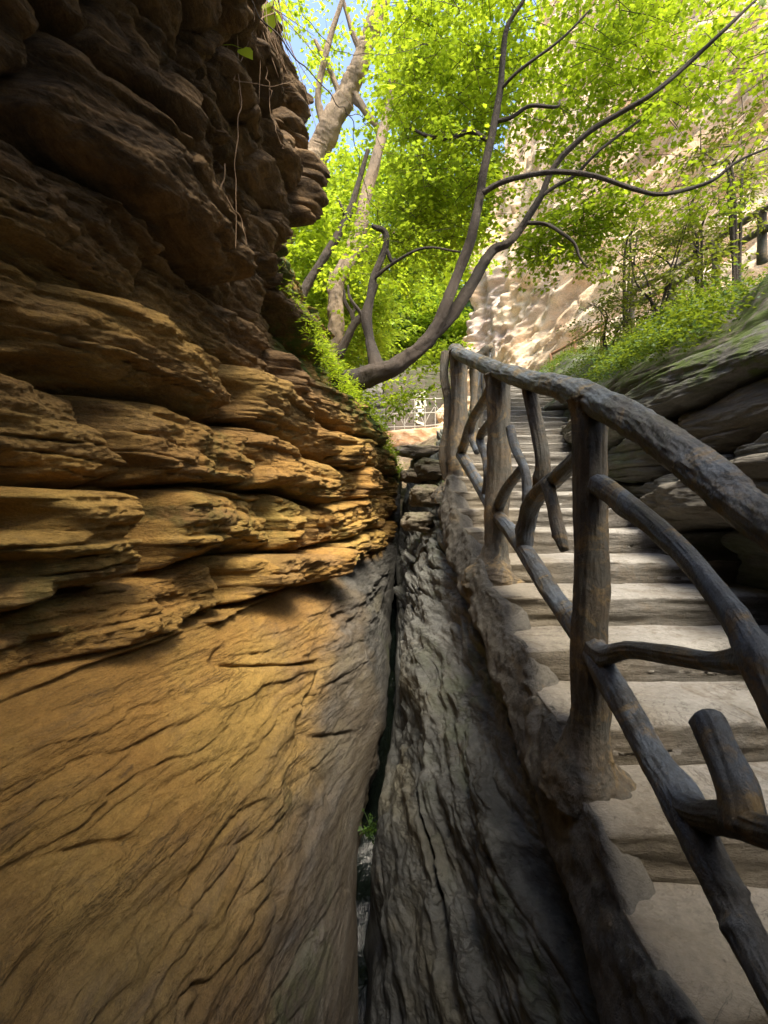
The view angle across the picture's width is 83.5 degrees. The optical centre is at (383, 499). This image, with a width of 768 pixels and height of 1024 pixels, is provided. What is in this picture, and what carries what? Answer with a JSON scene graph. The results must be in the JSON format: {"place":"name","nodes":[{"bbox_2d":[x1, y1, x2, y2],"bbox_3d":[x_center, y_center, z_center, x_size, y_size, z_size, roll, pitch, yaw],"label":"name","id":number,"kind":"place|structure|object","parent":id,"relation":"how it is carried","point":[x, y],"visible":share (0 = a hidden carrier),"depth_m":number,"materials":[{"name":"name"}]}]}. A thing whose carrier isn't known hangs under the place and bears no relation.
{"place":"outdoors","nodes":[
{"label":"outdoors","id":0,"kind":"place"},
{"bbox_2d":[0,0,402,1023],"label":"rock wall","id":1,"kind":"structure","parent":0,"point":[200,494],"depth_m":1.70,"materials":[{"name":"stone"}]},
{"bbox_2d":[234,34,241,249],"bbox_3d":[-0.713,-1.886,2.079,0.039,1.444,0.195,0,0,-24],"label":"hanging root","id":2,"kind":"object","parent":1,"relation":"hanging from","point":[237,139],"visible":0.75,"depth_m":2.00,"materials":[{"name":"brown plant"}]},
{"bbox_2d":[220,163,245,247],"bbox_3d":[-0.700,-1.367,1.999,0.117,0.392,0.031,0,0,0],"label":"hanging root","id":3,"kind":"object","parent":2,"relation":"hanging from","point":[228,200],"visible":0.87,"depth_m":2.00,"materials":[{"name":"brown plant"}]},
{"bbox_2d":[224,44,252,59],"bbox_3d":[-0.741,-2.101,1.972,0.266,0.162,0.076,0,0,-12],"label":"leaf cluster","id":4,"kind":"object","parent":1,"relation":"attached to","point":[247,52],"visible":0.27,"depth_m":2.02,"materials":[{"name":"green plant"}]},
{"bbox_2d":[231,78,304,86],"bbox_3d":[-0.550,-2.079,2.108,0.378,0.226,0.045,0,0,-38],"label":"twig","id":5,"kind":"object","parent":1,"relation":"attached to","point":[265,85],"visible":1,"depth_m":2.08,"materials":[{"name":"brown wood"}]},
{"bbox_2d":[261,1,277,31],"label":"leaf cluster","id":6,"kind":"object","parent":1,"relation":"attached to","point":[270,21],"visible":0.59,"depth_m":2.33,"materials":[{"name":"green plant"}]},
{"bbox_2d":[268,88,285,148],"bbox_3d":[-0.614,-2.175,2.337,0.172,0.557,0.046,0,0,27],"label":"hanging root","id":7,"kind":"object","parent":1,"relation":"hanging from","point":[272,117],"visible":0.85,"depth_m":2.32,"materials":[{"name":"brown plant"}]},
{"bbox_2d":[212,0,357,184],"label":"rootlets","id":8,"kind":"object","parent":1,"relation":"attached to","point":[278,12],"visible":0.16,"depth_m":2.42,"materials":[{"name":"brown plant"}]},
{"bbox_2d":[251,0,386,231],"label":"twig","id":9,"kind":"object","parent":1,"relation":"attached to","point":[271,28],"visible":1,"depth_m":2.03,"materials":[{"name":"brown wood"}]},
{"bbox_2d":[345,113,391,153],"bbox_3d":[-0.069,-1.949,2.277,0.027,0.064,0.344,0,0,44],"label":"twig","id":10,"kind":"object","parent":9,"relation":"attached to","point":[368,125],"visible":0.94,"depth_m":2.25,"materials":[{"name":"wood"}]},
{"bbox_2d":[278,263,404,478],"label":"bank grass","id":11,"kind":"structure","parent":1,"relation":"on","point":[348,386],"depth_m":3.85,"materials":[{"name":"green plant"}]},
{"bbox_2d":[298,0,418,55],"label":"twig","id":12,"kind":"object","parent":1,"relation":"attached to","point":[346,52],"visible":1,"depth_m":2.47,"materials":[{"name":"brown wood"}]},
{"bbox_2d":[313,228,431,359],"bbox_3d":[-0.272,-3.538,7.367,1.856,2.204,2.110,0,0,-13],"label":"tree","id":13,"kind":"object","parent":1,"relation":"on","point":[355,322],"visible":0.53,"depth_m":7.36,"materials":[{"name":"green plant"}]},
{"bbox_2d":[283,0,503,358],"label":"tree","id":14,"kind":"object","parent":1,"relation":"on","point":[336,326],"visible":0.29,"depth_m":8.80,"materials":[{"name":"green plant"}]},
{"bbox_2d":[328,0,767,429],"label":"maple tree","id":15,"kind":"object","parent":1,"relation":"on","point":[498,77],"visible":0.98,"depth_m":4.42,"materials":[{"name":"green plant"}]},
{"bbox_2d":[376,84,395,91],"bbox_3d":[0.009,-2.301,2.392,0.112,0.070,0.076,0,0,7],"label":"leaf cluster","id":16,"kind":"object","parent":15,"relation":"attached to","point":[389,86],"visible":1,"depth_m":2.39,"materials":[{"name":"plant"}]},
{"bbox_2d":[356,572,396,1023],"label":"water","id":17,"kind":"structure","parent":0,"point":[364,858],"depth_m":2.87,"materials":[{"name":"black liquid"}]},
{"bbox_2d":[268,0,536,280],"label":"sky","id":18,"kind":"structure","parent":0,"point":[296,44],"materials":[{"name":"blue"}]},
{"bbox_2d":[385,434,437,571],"bbox_3d":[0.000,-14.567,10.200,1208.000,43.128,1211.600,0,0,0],"label":"ground","id":19,"kind":"structure","parent":0,"point":[431,440],"depth_m":10.35,"materials":[{"name":"brown stone"}]},
{"bbox_2d":[288,182,371,274],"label":"background tree","id":20,"kind":"object","parent":19,"relation":"on","point":[335,195],"visible":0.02,"depth_m":12.94,"materials":[{"name":"green plant"}]},
{"bbox_2d":[285,148,388,340],"bbox_3d":[-1.342,-5.171,9.696,3.177,3.701,2.860,0,0,0],"label":"tree","id":21,"kind":"object","parent":19,"relation":"on","point":[320,261],"visible":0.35,"depth_m":9.04,"materials":[{"name":"green plant"}]},
{"bbox_2d":[289,239,409,389],"bbox_3d":[-1.550,-4.414,12.002,4.622,4.958,4.998,0,0,0],"label":"background tree","id":22,"kind":"object","parent":19,"relation":"on","point":[382,316],"visible":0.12,"depth_m":11.30,"materials":[{"name":"green plant"}]},
{"bbox_2d":[269,0,431,256],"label":"tree","id":23,"kind":"object","parent":19,"relation":"on","point":[332,116],"visible":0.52,"depth_m":9.29,"materials":[{"name":"green plant"}]},
{"bbox_2d":[325,271,473,360],"bbox_3d":[-2.523,-9.910,23.354,25.519,12.860,9.717,0,0,0],"label":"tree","id":24,"kind":"object","parent":19,"relation":"on","point":[468,304],"visible":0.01,"depth_m":20.30,"materials":[{"name":"green plant"}]},
{"bbox_2d":[385,427,442,446],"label":"walkway","id":25,"kind":"structure","parent":19,"relation":"on","point":[405,436],"depth_m":13.69,"materials":[{"name":"beige stone"}]},
{"bbox_2d":[371,397,443,429],"bbox_3d":[0.001,-2.655,13.782,4.803,1.378,0.038,0,0,0],"label":"metal railing","id":26,"kind":"object","parent":25,"relation":"on","point":[424,421],"visible":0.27,"depth_m":13.77,"materials":[{"name":"white metal"}]},
{"bbox_2d":[382,365,450,430],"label":"stone wall","id":27,"kind":"structure","parent":19,"relation":"on","point":[427,381],"depth_m":15.40,"materials":[{"name":"grey stone"}]},
{"bbox_2d":[415,391,426,424],"bbox_3d":[1.321,-3.280,15.360,0.450,1.229,0.060,0,0,0],"label":"painted inscription","id":28,"kind":"object","parent":27,"relation":"attached to","point":[420,410],"visible":0.57,"depth_m":15.33,"materials":[{"name":"white paint"}]},
{"bbox_2d":[417,309,471,364],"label":"background tree","id":29,"kind":"object","parent":19,"relation":"on","point":[456,339],"visible":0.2,"depth_m":19.01,"materials":[{"name":"green plant"}]},
{"bbox_2d":[397,145,498,293],"bbox_3d":[3.361,-10.814,21.157,7.038,12.242,5.590,0,0,0],"label":"background tree","id":30,"kind":"object","parent":19,"relation":"on","point":[438,266],"visible":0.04,"depth_m":20.30,"materials":[{"name":"green plant"}]},
{"bbox_2d":[538,274,767,590],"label":"rock wall outcrop","id":31,"kind":"object","parent":19,"relation":"on","point":[711,392],"visible":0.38,"depth_m":2.39,"materials":[{"name":"grey stone"}]},
{"bbox_2d":[549,322,603,371],"bbox_3d":[3.914,-2.943,8.798,0.075,1.052,1.126,0,0,-41],"label":"wooden railing","id":32,"kind":"object","parent":31,"relation":"on","point":[551,354],"visible":0.3,"depth_m":8.93,"materials":[{"name":"brown wood"}]},
{"bbox_2d":[556,277,676,370],"bbox_3d":[2.974,-2.201,5.586,1.372,1.370,1.526,0,0,25],"label":"shrub","id":33,"kind":"object","parent":31,"relation":"on","point":[587,333],"visible":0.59,"depth_m":5.60,"materials":[{"name":"green plant"}]},
{"bbox_2d":[565,165,695,341],"bbox_3d":[3.485,-3.257,6.169,1.749,2.554,1.531,0,0,-25],"label":"tree","id":34,"kind":"object","parent":31,"relation":"on","point":[631,235],"visible":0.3,"depth_m":6.14,"materials":[{"name":"green plant"}]},
{"bbox_2d":[536,263,767,383],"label":"undergrowth","id":35,"kind":"object","parent":31,"relation":"on","point":[671,326],"visible":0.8,"depth_m":3.05,"materials":[{"name":"green plant"}]},
{"bbox_2d":[592,199,761,350],"bbox_3d":[2.986,-2.274,4.616,1.476,1.358,1.787,0,0,0],"label":"shrub","id":36,"kind":"object","parent":31,"relation":"on","point":[669,287],"visible":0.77,"depth_m":4.48,"materials":[{"name":"green plant"}]},
{"bbox_2d":[629,204,767,325],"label":"log railing","id":37,"kind":"object","parent":31,"relation":"on","point":[762,249],"visible":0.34,"depth_m":5.38,"materials":[{"name":"brown wood"}]},
{"bbox_2d":[637,159,767,296],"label":"shrub","id":38,"kind":"object","parent":31,"relation":"on","point":[701,244],"visible":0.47,"depth_m":5.17,"materials":[{"name":"green plant"}]},
{"bbox_2d":[649,81,767,292],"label":"tree","id":39,"kind":"object","parent":31,"relation":"on","point":[733,235],"visible":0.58,"depth_m":4.76,"materials":[{"name":"green plant"}]},
{"bbox_2d":[352,307,473,422],"bbox_3d":[-6.739,-6.500,23.730,32.708,12.000,10.872,0,0,9],"label":"rock wall back","id":40,"kind":"object","parent":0,"point":[377,406],"depth_m":18.06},
{"bbox_2d":[363,410,599,1023],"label":"rock wall","id":41,"kind":"structure","parent":0,"point":[472,919],"depth_m":1.65,"materials":[{"name":"grey stone"}]},
{"bbox_2d":[358,809,377,844],"bbox_3d":[-0.056,1.727,2.274,0.206,0.114,0.147,0,0,40],"label":"fern","id":42,"kind":"object","parent":41,"relation":"attached to","point":[372,827],"visible":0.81,"depth_m":2.26,"materials":[{"name":"green plant"}]},
{"bbox_2d":[399,469,427,483],"bbox_3d":[0.466,-0.346,6.289,0.477,0.214,0.683,0,0,0],"label":"boulder","id":43,"kind":"object","parent":41,"relation":"on","point":[408,476],"visible":0.66,"depth_m":6.03,"materials":[{"name":"grey stone"}]},
{"bbox_2d":[394,444,438,458],"bbox_3d":[0.605,-0.825,7.380,0.910,0.229,0.689,0,0,0],"label":"boulder","id":44,"kind":"object","parent":41,"relation":"on","point":[411,451],"visible":0.75,"depth_m":7.12,"materials":[{"name":"grey stone"}]},
{"bbox_2d":[400,512,435,532],"bbox_3d":[0.317,0.204,4.017,0.338,0.197,0.569,0,0,0],"label":"boulder","id":45,"kind":"object","parent":41,"relation":"on","point":[422,522],"visible":1,"depth_m":3.78,"materials":[{"name":"grey stone"}]},
{"bbox_2d":[409,484,439,507],"bbox_3d":[0.448,-0.040,4.586,0.367,0.244,0.699,0,0,0],"label":"boulder","id":46,"kind":"object","parent":41,"relation":"on","point":[420,495],"visible":0.87,"depth_m":4.32,"materials":[{"name":"grey stone"}]},
{"bbox_2d":[413,457,441,479],"bbox_3d":[0.608,-0.392,5.603,0.472,0.285,0.692,0,0,0],"label":"boulder","id":47,"kind":"object","parent":41,"relation":"on","point":[424,468],"visible":0.73,"depth_m":5.34,"materials":[{"name":"grey stone"}]},
{"bbox_2d":[437,385,767,1023],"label":"stone staircase","id":48,"kind":"structure","parent":41,"relation":"on","point":[657,948],"depth_m":1.38,"materials":[{"name":"grey stone"}]},
{"bbox_2d":[467,343,495,440],"bbox_3d":[1.450,-1.870,6.250,0.152,2.685,5.354,0,0,17],"label":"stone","id":49,"kind":"object","parent":48,"relation":"on","point":[477,384],"visible":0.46,"depth_m":5.05,"materials":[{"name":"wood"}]},
{"bbox_2d":[430,343,767,1015],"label":"branch railing","id":50,"kind":"object","parent":48,"relation":"on","point":[578,767],"visible":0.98,"depth_m":1.17,"materials":[{"name":"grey wood"}]},
{"bbox_2d":[436,0,767,426],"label":"cliff","id":51,"kind":"structure","parent":0,"point":[512,323],"depth_m":11.20,"materials":[{"name":"beige stone"}]},
{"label":"hill","id":52,"kind":"structure","parent":0,"visible":0},
{"bbox_2d":[313,117,441,285],"bbox_3d":[-0.515,-11.061,20.436,7.461,12.736,4.989,0,0,0],"label":"background tree","id":53,"kind":"object","parent":52,"relation":"on","point":[350,157],"visible":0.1,"depth_m":19.27,"materials":[{"name":"green plant"}]},
{"bbox_2d":[350,259,469,360],"bbox_3d":[0.928,-7.914,19.854,6.038,6.464,5.022,0,0,0],"label":"background tree","id":54,"kind":"object","parent":52,"relation":"on","point":[413,338],"visible":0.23,"depth_m":18.85,"materials":[{"name":"green plant"}]}
]}

